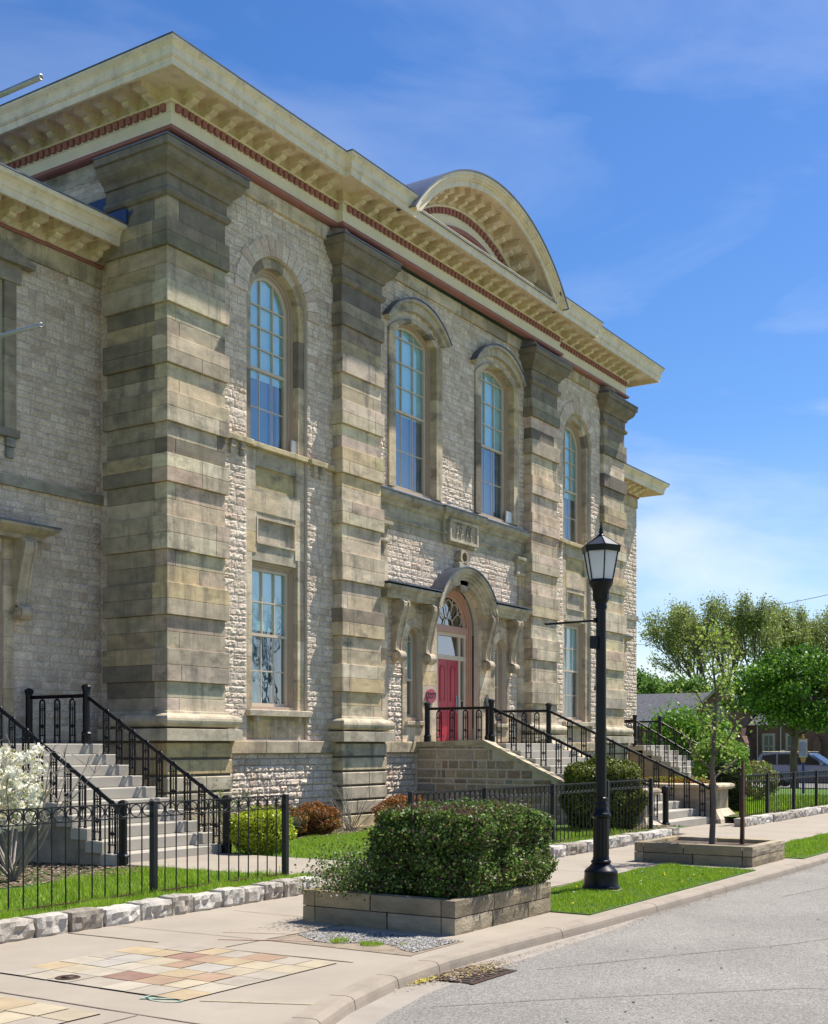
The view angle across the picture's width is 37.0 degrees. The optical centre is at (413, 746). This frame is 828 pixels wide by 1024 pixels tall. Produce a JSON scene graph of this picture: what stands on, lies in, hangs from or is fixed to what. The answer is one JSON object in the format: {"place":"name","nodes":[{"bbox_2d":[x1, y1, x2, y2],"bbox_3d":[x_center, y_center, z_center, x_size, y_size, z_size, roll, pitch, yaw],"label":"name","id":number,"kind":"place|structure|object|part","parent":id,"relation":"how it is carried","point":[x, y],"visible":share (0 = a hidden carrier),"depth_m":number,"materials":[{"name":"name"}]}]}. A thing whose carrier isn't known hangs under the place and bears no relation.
{"place":"outdoors","nodes":[
{"label":"outdoors","id":0,"kind":"place"},
{"bbox_2d":[126,853,367,877],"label":"path","id":1,"kind":"structure","parent":0,"point":[300,863],"depth_m":18.26,"materials":[{"name":"concrete"}]},
{"bbox_2d":[0,796,796,912],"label":"lawn base","id":2,"kind":"object","parent":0,"point":[83,871],"visible":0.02,"depth_m":17.36,"materials":[{"name":"green plant"}]},
{"bbox_2d":[0,733,108,881],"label":"magnolia bush","id":3,"kind":"object","parent":2,"relation":"on","point":[13,775],"visible":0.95,"depth_m":15.94,"materials":[{"name":"white plant"}]},
{"bbox_2d":[0,860,168,887],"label":"mulch","id":4,"kind":"object","parent":2,"relation":"on","point":[58,868],"visible":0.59,"depth_m":17.33,"materials":[{"name":"brown wood"}]},
{"bbox_2d":[0,744,221,866],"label":"stone steps","id":5,"kind":"structure","parent":2,"relation":"on","point":[110,779],"depth_m":19.66,"materials":[{"name":"stone"}]},
{"bbox_2d":[0,705,128,866],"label":"iron railing","id":6,"kind":"object","parent":5,"relation":"on","point":[123,857],"visible":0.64,"depth_m":18.65,"materials":[{"name":"black metal"}]},
{"bbox_2d":[24,684,231,853],"bbox_3d":[-5.055,0.363,21.397,4.967,2.954,0.177,0,0,33],"label":"iron railing","id":7,"kind":"object","parent":5,"relation":"on","point":[86,733],"visible":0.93,"depth_m":21.36,"materials":[{"name":"black metal"}]},
{"bbox_2d":[0,794,288,912],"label":"iron fence","id":8,"kind":"object","parent":2,"relation":"on","point":[153,816],"visible":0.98,"depth_m":14.14,"materials":[{"name":"black metal"}]},
{"bbox_2d":[0,863,315,919],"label":"grass","id":9,"kind":"structure","parent":2,"relation":"on","point":[72,891],"depth_m":15.00,"materials":[{"name":"green plant"}]},
{"bbox_2d":[167,757,298,843],"bbox_3d":[-3.168,0.992,22.799,2.630,1.632,2.495,0,0,33],"label":"bare bush","id":10,"kind":"object","parent":2,"relation":"on","point":[235,802],"visible":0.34,"depth_m":22.87,"materials":[{"name":"brown plant"}]},
{"bbox_2d":[226,805,296,854],"bbox_3d":[-2.510,1.382,20.268,1.179,0.877,1.231,0,0,33],"label":"golden shrub","id":11,"kind":"object","parent":2,"relation":"on","point":[243,831],"visible":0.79,"depth_m":19.95,"materials":[{"name":"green plant"}]},
{"bbox_2d":[259,804,310,834],"bbox_3d":[-2.718,1.469,24.108,1.056,0.760,1.833,0,0,33],"label":"browned shrub","id":12,"kind":"object","parent":2,"relation":"on","point":[301,820],"visible":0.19,"depth_m":24.23,"materials":[{"name":"brown plant"}]},
{"bbox_2d":[215,825,373,843],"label":"mulch","id":13,"kind":"object","parent":2,"relation":"on","point":[342,830],"visible":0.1,"depth_m":25.99,"materials":[{"name":"brown wood"}]},
{"bbox_2d":[296,800,342,835],"bbox_3d":[-2.034,1.482,25.282,0.970,0.770,1.360,0,0,33],"label":"browned shrub","id":14,"kind":"object","parent":2,"relation":"on","point":[324,819],"visible":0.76,"depth_m":24.99,"materials":[{"name":"brown plant"}]},
{"bbox_2d":[0,31,669,839],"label":"stone building","id":15,"kind":"structure","parent":2,"relation":"on","point":[224,285],"depth_m":26.26,"materials":[{"name":"stone"}]},
{"bbox_2d":[0,322,42,338],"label":"metal tube","id":16,"kind":"object","parent":15,"relation":"attached to","point":[22,330],"visible":1,"depth_m":19.48,"materials":[{"name":"silver metal"}]},
{"bbox_2d":[0,74,43,97],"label":"metal tube","id":17,"kind":"object","parent":15,"relation":"attached to","point":[22,85],"visible":1,"depth_m":19.47,"materials":[{"name":"silver metal"}]},
{"bbox_2d":[0,517,61,620],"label":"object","id":18,"kind":"structure","parent":15,"relation":"in","point":[26,536],"depth_m":22.49,"materials":[{"name":"beige stone"}]},
{"bbox_2d":[247,258,303,455],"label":"window","id":19,"kind":"structure","parent":15,"relation":"in","point":[275,314],"depth_m":26.50,"materials":[{"name":"blue glass"}]},
{"bbox_2d":[245,560,311,722],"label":"window","id":20,"kind":"structure","parent":15,"relation":"in","point":[272,585],"depth_m":26.32,"materials":[{"name":"blue glass"}]},
{"bbox_2d":[291,440,295,453],"bbox_3d":[-2.566,-6.440,26.732,0.050,0.320,0.262,0,0,35],"label":"white board","id":21,"kind":"object","parent":15,"relation":"on","point":[293,446],"visible":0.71,"depth_m":26.66,"materials":[{"name":"paint"}]},
{"bbox_2d":[405,628,424,724],"bbox_3d":[-0.113,-1.740,30.468,0.451,2.420,0.840,0,0,33],"label":"window","id":22,"kind":"structure","parent":15,"relation":"in","point":[412,719],"depth_m":30.71,"materials":[{"name":"beige paint"}]},
{"bbox_2d":[382,297,452,501],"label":"window","id":23,"kind":"structure","parent":15,"relation":"in","point":[414,357],"depth_m":30.83,"materials":[{"name":"blue glass"}]},
{"bbox_2d":[426,689,435,702],"bbox_3d":[0.427,-1.270,30.953,0.055,0.350,0.430,0,0,33],"label":"sign","id":24,"kind":"object","parent":15,"relation":"attached to","point":[430,695],"visible":1,"depth_m":30.90,"materials":[{"name":"red metal"}]},
{"bbox_2d":[437,588,471,740],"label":"entrance door","id":25,"kind":"structure","parent":15,"relation":"in","point":[454,626],"depth_m":32.62,"materials":[{"name":"red paint"}]},
{"bbox_2d":[484,694,488,705],"bbox_3d":[1.973,-1.242,33.346,0.045,0.344,0.250,0,0,33],"label":"wall plaque","id":26,"kind":"object","parent":15,"relation":"attached to","point":[486,699],"depth_m":33.29,"materials":[{"name":"grey metal"}]},
{"bbox_2d":[472,636,508,728],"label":"window","id":27,"kind":"structure","parent":15,"relation":"in","point":[498,653],"depth_m":34.35,"materials":[{"name":"beige paint"}]},
{"bbox_2d":[470,343,527,525],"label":"window","id":28,"kind":"structure","parent":15,"relation":"in","point":[496,396],"depth_m":34.42,"materials":[{"name":"glass"}]},
{"bbox_2d":[505,511,511,523],"bbox_3d":[2.642,-6.410,34.558,0.050,0.320,0.262,0,0,35],"label":"white board","id":29,"kind":"object","parent":15,"relation":"attached to","point":[508,518],"visible":1,"depth_m":34.52,"materials":[{"name":"paint"}]},
{"bbox_2d":[563,415,587,544],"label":"window","id":30,"kind":"structure","parent":15,"relation":"in","point":[575,444],"depth_m":38.85,"materials":[{"name":"glass"}]},
{"bbox_2d":[562,621,593,729],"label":"window","id":31,"kind":"structure","parent":15,"relation":"in","point":[572,631],"depth_m":38.73,"materials":[{"name":"blue glass"}]},
{"bbox_2d":[624,635,633,680],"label":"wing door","id":32,"kind":"structure","parent":15,"relation":"in","point":[627,638],"depth_m":45.11,"materials":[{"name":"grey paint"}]},
{"bbox_2d":[326,778,390,830],"bbox_3d":[-1.370,1.223,26.508,1.680,1.206,1.082,0,0,33],"label":"bare bush","id":33,"kind":"object","parent":2,"relation":"on","point":[350,825],"visible":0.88,"depth_m":26.51,"materials":[{"name":"brown plant"}]},
{"bbox_2d":[371,793,424,823],"bbox_3d":[-0.227,1.428,27.581,1.180,0.784,2.027,0,0,33],"label":"browned shrub","id":34,"kind":"object","parent":2,"relation":"on","point":[393,800],"visible":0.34,"depth_m":27.11,"materials":[{"name":"brown plant"}]},
{"bbox_2d":[232,825,645,860],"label":"grass","id":35,"kind":"structure","parent":2,"relation":"on","point":[310,848],"depth_m":22.30,"materials":[{"name":"green plant"}]},
{"bbox_2d":[415,739,589,823],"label":"rubble stair wall","id":36,"kind":"structure","parent":2,"relation":"on","point":[458,765],"depth_m":29.39,"materials":[{"name":"stone"}]},
{"bbox_2d":[408,778,652,843],"bbox_3d":[2.413,1.230,21.636,0.072,1.160,9.102,0,0,33],"label":"iron fence","id":37,"kind":"object","parent":2,"relation":"on","point":[553,791],"visible":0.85,"depth_m":22.04,"materials":[{"name":"black metal"}]},
{"bbox_2d":[498,740,671,800],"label":"rubble stair wall","id":38,"kind":"structure","parent":2,"relation":"on","point":[565,748],"depth_m":32.25,"materials":[{"name":"stone"}]},
{"bbox_2d":[496,743,709,827],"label":"stone steps","id":39,"kind":"structure","parent":2,"relation":"on","point":[680,816],"depth_m":29.48,"materials":[{"name":"stone"}]},
{"bbox_2d":[424,699,669,825],"bbox_3d":[2.926,0.388,28.831,6.367,3.064,0.177,0,0,33],"label":"iron railing","id":40,"kind":"object","parent":39,"relation":"on","point":[491,737],"visible":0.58,"depth_m":29.20,"materials":[{"name":"black metal"}]},
{"bbox_2d":[484,703,716,817],"bbox_3d":[4.569,0.388,31.364,6.367,3.064,0.177,0,0,33],"label":"iron railing","id":41,"kind":"object","parent":39,"relation":"on","point":[548,711],"visible":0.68,"depth_m":31.47,"materials":[{"name":"black metal"}]},
{"bbox_2d":[558,754,655,829],"bbox_3d":[3.956,1.005,25.835,1.960,1.792,1.969,0,0,-20],"label":"clipped yew","id":42,"kind":"object","parent":2,"relation":"on","point":[585,773],"visible":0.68,"depth_m":25.28,"materials":[{"name":"green plant"}]},
{"bbox_2d":[637,788,662,826],"bbox_3d":[4.663,1.425,27.043,1.450,1.050,0.990,0,0,33],"label":"stone pedestal planter","id":43,"kind":"object","parent":2,"relation":"on","point":[656,791],"visible":0.18,"depth_m":26.65,"materials":[{"name":"stone"}]},
{"bbox_2d":[557,810,779,832],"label":"mulch","id":44,"kind":"object","parent":2,"relation":"on","point":[639,827],"visible":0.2,"depth_m":25.63,"materials":[{"name":"brown wood"}]},
{"bbox_2d":[628,745,746,796],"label":"stone steps","id":45,"kind":"structure","parent":2,"relation":"on","point":[648,765],"depth_m":42.27,"materials":[{"name":"stone"}]},
{"bbox_2d":[624,714,695,776],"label":"iron railing","id":46,"kind":"object","parent":45,"relation":"on","point":[634,720],"visible":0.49,"depth_m":42.02,"materials":[{"name":"black metal"}]},
{"bbox_2d":[627,716,750,787],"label":"iron railing","id":47,"kind":"object","parent":45,"relation":"on","point":[659,722],"visible":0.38,"depth_m":44.36,"materials":[{"name":"black metal"}]},
{"bbox_2d":[646,782,738,823],"bbox_3d":[6.638,1.425,31.006,2.650,1.050,1.390,0,0,33],"label":"stone pedestal planter","id":48,"kind":"object","parent":2,"relation":"on","point":[722,809],"visible":0.37,"depth_m":30.31,"materials":[{"name":"stone"}]},
{"bbox_2d":[642,775,716,783],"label":"bedding plants","id":49,"kind":"object","parent":48,"relation":"in","point":[664,779],"visible":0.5,"depth_m":30.76,"materials":[{"name":"green plant"}]},
{"bbox_2d":[706,761,746,811],"bbox_3d":[8.138,1.123,32.482,1.270,1.486,1.206,0,0,33],"label":"clipped yew","id":50,"kind":"object","parent":2,"relation":"on","point":[733,793],"visible":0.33,"depth_m":32.10,"materials":[{"name":"green plant"}]},
{"bbox_2d":[745,759,779,799],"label":"weeping shrub","id":51,"kind":"object","parent":2,"relation":"on","point":[758,765],"visible":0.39,"depth_m":39.67,"materials":[{"name":"green plant"}]},
{"bbox_2d":[732,793,827,814],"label":"grass","id":52,"kind":"structure","parent":2,"relation":"on","point":[771,804],"depth_m":36.49,"materials":[{"name":"green plant"}]},
{"bbox_2d":[691,730,751,781],"bbox_3d":[9.446,0.466,37.974,1.788,1.940,1.935,0,0,-4],"label":"lime shrub","id":53,"kind":"object","parent":52,"relation":"on","point":[740,750],"visible":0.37,"depth_m":37.64,"materials":[{"name":"green plant"}]},
{"bbox_2d":[739,770,827,817],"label":"iron fence","id":54,"kind":"object","parent":52,"relation":"on","point":[815,776],"visible":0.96,"depth_m":32.15,"materials":[{"name":"black metal"}]},
{"bbox_2d":[0,813,827,1023],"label":"pavement","id":55,"kind":"structure","parent":0,"point":[312,986],"depth_m":11.39,"materials":[{"name":"concrete"}]},
{"bbox_2d":[0,876,320,943],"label":"stone edging","id":56,"kind":"object","parent":55,"relation":"on","point":[13,929],"visible":0.92,"depth_m":13.19,"materials":[{"name":"stone"}]},
{"bbox_2d":[140,995,183,1001],"bbox_3d":[-1.828,1.843,9.053,0.359,0.001,0.179,0,0,28],"label":"paint mark","id":57,"kind":"object","parent":55,"relation":"on","point":[148,997],"visible":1,"depth_m":9.05,"materials":[{"name":"paint"}]},
{"bbox_2d":[0,942,336,1023],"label":"tile paving","id":58,"kind":"structure","parent":55,"relation":"on","point":[130,975],"depth_m":10.08,"materials":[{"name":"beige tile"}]},
{"bbox_2d":[55,975,80,979],"bbox_3d":[-2.756,1.839,9.845,0.200,0.022,0.200,0,0,33],"label":"valve cover","id":59,"kind":"object","parent":58,"relation":"on","point":[66,977],"visible":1,"depth_m":9.83,"materials":[{"name":"brown metal"}]},
{"bbox_2d":[204,1000,310,1003],"bbox_3d":[-1.125,1.843,8.923,0.873,0.001,0.026,0,0,9],"label":"paint mark","id":60,"kind":"object","parent":55,"relation":"on","point":[252,1001],"visible":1,"depth_m":8.94,"materials":[{"name":"paint"}]},
{"bbox_2d":[223,931,318,940],"bbox_3d":[-1.409,1.843,12.005,1.078,0.001,0.472,0,0,10],"label":"paint mark","id":61,"kind":"object","parent":55,"relation":"on","point":[269,939],"visible":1,"depth_m":11.82,"materials":[{"name":"grey paint"}]},
{"bbox_2d":[270,928,462,955],"bbox_3d":[-0.449,1.846,11.776,1.630,0.001,0.970,0,0,33],"label":"bare earth bed","id":62,"kind":"object","parent":55,"relation":"on","point":[388,948],"visible":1,"depth_m":11.54,"materials":[{"name":"brown soil"}]},
{"bbox_2d":[298,927,458,951],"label":"gravel","id":63,"kind":"structure","parent":62,"relation":"on","point":[353,937],"depth_m":11.86,"materials":[{"name":"grey gravel"}]},
{"bbox_2d":[329,936,410,945],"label":"weed tufts","id":64,"kind":"object","parent":63,"relation":"on","point":[366,943],"visible":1,"depth_m":11.56,"materials":[{"name":"green plant"}]},
{"bbox_2d":[303,881,550,935],"bbox_3d":[0.177,1.702,13.485,1.915,0.398,2.106,0,0,33],"label":"stone planter","id":65,"kind":"object","parent":55,"relation":"on","point":[455,916],"visible":0.69,"depth_m":12.66,"materials":[{"name":"stone"}]},
{"bbox_2d":[258,796,558,900],"bbox_3d":[0.119,1.117,13.329,2.125,1.139,3.062,0,0,33],"label":"hedge","id":66,"kind":"object","parent":65,"relation":"in","point":[451,848],"visible":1,"depth_m":12.77,"materials":[{"name":"green plant"}]},
{"bbox_2d":[523,827,679,857],"bbox_3d":[2.895,1.760,21.605,0.330,0.249,9.001,0,0,33],"label":"stone edging","id":67,"kind":"object","parent":55,"relation":"on","point":[558,850],"visible":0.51,"depth_m":22.64,"materials":[{"name":"stone"}]},
{"bbox_2d":[634,836,784,866],"bbox_3d":[4.829,1.715,20.170,1.965,0.373,1.706,0,0,33],"label":"stone planter","id":68,"kind":"object","parent":55,"relation":"on","point":[734,852],"visible":0.97,"depth_m":19.60,"materials":[{"name":"stone"}]},
{"bbox_2d":[667,619,752,843],"bbox_3d":[5.015,-0.223,20.389,1.441,3.752,1.466,0,0,33],"label":"young tree","id":69,"kind":"object","parent":68,"relation":"in","point":[712,739],"visible":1,"depth_m":20.30,"materials":[{"name":"green plant"}]},
{"bbox_2d":[740,761,744,844],"bbox_3d":[5.384,0.940,20.276,0.065,1.422,0.142,0,0,3],"label":"tree stake","id":70,"kind":"object","parent":68,"relation":"in","point":[742,825],"visible":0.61,"depth_m":20.22,"materials":[{"name":"metal"}]},
{"bbox_2d":[734,805,827,826],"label":"stone edging","id":71,"kind":"object","parent":55,"relation":"on","point":[752,820],"visible":0.94,"depth_m":30.95,"materials":[{"name":"stone"}]},
{"bbox_2d":[0,0,827,687],"label":"sky","id":72,"kind":"structure","parent":0,"point":[668,159],"materials":[{"name":"blue"}]},
{"bbox_2d":[376,863,827,1023],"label":"road","id":73,"kind":"structure","parent":0,"point":[758,917],"depth_m":10.53,"materials":[{"name":"grey asphalt"}]},
{"bbox_2d":[336,914,651,1023],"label":"gutter","id":74,"kind":"object","parent":73,"relation":"on","point":[376,1011],"visible":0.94,"depth_m":9.90,"materials":[{"name":"concrete"}]},
{"bbox_2d":[407,974,444,984],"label":"seed litter","id":75,"kind":"object","parent":74,"relation":"on","point":[422,980],"visible":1,"depth_m":10.20,"materials":[{"name":"yellow plant"}]},
{"bbox_2d":[396,955,534,989],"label":"leaf litter","id":76,"kind":"object","parent":74,"relation":"on","point":[472,969],"visible":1,"depth_m":10.63,"materials":[{"name":"brown plant"}]},
{"bbox_2d":[427,965,516,984],"bbox_3d":[0.494,1.944,10.500,0.460,0.031,0.755,0,0,33],"label":"storm drain","id":77,"kind":"object","parent":74,"relation":"on","point":[488,976],"visible":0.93,"depth_m":10.43,"materials":[{"name":"brown metal"}]},
{"bbox_2d":[282,853,827,1023],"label":"kerb","id":78,"kind":"structure","parent":73,"relation":"on","point":[336,1007],"depth_m":11.58,"materials":[{"name":"concrete"}]},
{"bbox_2d":[432,888,827,1006],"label":"road cracks","id":79,"kind":"object","parent":73,"relation":"on","point":[660,994],"visible":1,"depth_m":9.90,"materials":[{"name":"black asphalt"}]},
{"bbox_2d":[497,864,823,961],"bbox_3d":[7.368,1.932,21.198,0.255,0.010,24.397,0,0,33],"label":"gutter grit","id":80,"kind":"object","parent":73,"relation":"on","point":[664,912],"visible":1,"depth_m":14.45,"materials":[{"name":"beige gravel"}]},
{"bbox_2d":[550,833,827,914],"bbox_3d":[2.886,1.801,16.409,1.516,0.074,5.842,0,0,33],"label":"grass","id":81,"kind":"structure","parent":0,"point":[579,895],"depth_m":16.12,"materials":[{"name":"green plant"}]},
{"bbox_2d":[545,523,621,891],"bbox_3d":[2.267,-0.520,16.116,1.053,4.780,0.583,0,0,54],"label":"street lamp","id":82,"kind":"object","parent":81,"relation":"on","point":[601,550],"visible":0.99,"depth_m":15.86,"materials":[{"name":"metal"}]},
{"bbox_2d":[552,866,730,906],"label":"blossom litter","id":83,"kind":"object","parent":81,"relation":"on","point":[641,883],"visible":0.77,"depth_m":16.02,"materials":[{"name":"white plant"}]},
{"bbox_2d":[784,833,827,857],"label":"grass","id":84,"kind":"structure","parent":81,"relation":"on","point":[808,849],"depth_m":22.71,"materials":[{"name":"green plant"}]},
{"bbox_2d":[637,632,825,645],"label":"overhead wire","id":85,"kind":"object","parent":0,"point":[739,642],"visible":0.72,"depth_m":86.38,"materials":[{"name":"black rubber"}]},
{"bbox_2d":[644,595,824,619],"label":"overhead wire","id":86,"kind":"object","parent":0,"point":[736,611],"visible":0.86,"depth_m":86.81,"materials":[{"name":"black rubber"}]},
{"bbox_2d":[746,779,827,795],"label":"park grass","id":87,"kind":"structure","parent":0,"point":[799,792],"depth_m":47.22,"materials":[{"name":"green plant"}]},
{"bbox_2d":[636,665,713,693],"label":"tall tree","id":88,"kind":"object","parent":87,"relation":"on","point":[646,684],"visible":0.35,"depth_m":129.71,"materials":[{"name":"green plant"}]},
{"bbox_2d":[642,698,741,760],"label":"maple","id":89,"kind":"object","parent":87,"relation":"on","point":[673,718],"visible":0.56,"depth_m":49.42,"materials":[{"name":"green plant"}]},
{"bbox_2d":[636,589,797,687],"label":"tall tree","id":90,"kind":"object","parent":87,"relation":"on","point":[749,623],"visible":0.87,"depth_m":142.12,"materials":[{"name":"green plant"}]},
{"bbox_2d":[636,689,827,763],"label":"brick house","id":91,"kind":"structure","parent":87,"relation":"on","point":[760,741],"depth_m":100.90,"materials":[{"name":"brick"}]},
{"bbox_2d":[701,642,827,788],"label":"globe maple","id":92,"kind":"object","parent":87,"relation":"on","point":[769,690],"visible":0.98,"depth_m":56.74,"materials":[{"name":"green plant"}]},
{"bbox_2d":[763,600,827,682],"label":"tall tree","id":93,"kind":"object","parent":87,"relation":"on","point":[807,627],"visible":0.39,"depth_m":152.15,"materials":[{"name":"green plant"}]},
{"bbox_2d":[799,734,807,793],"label":"heritage sign","id":94,"kind":"object","parent":87,"relation":"on","point":[803,747],"visible":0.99,"depth_m":45.99,"materials":[{"name":"grey metal"}]},
{"bbox_2d":[752,783,827,788],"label":"side street","id":95,"kind":"structure","parent":0,"point":[799,786],"depth_m":69.23,"materials":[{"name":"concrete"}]},
{"bbox_2d":[756,751,827,786],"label":"parked suv","id":96,"kind":"object","parent":95,"relation":"on","point":[779,761],"visible":0.34,"depth_m":65.89,"materials":[{"name":"grey metal"}]},
{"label":"window","id":97,"kind":"part","parent":96,"relation":"part of","materials":[{"name":"black glass"}]}
]}

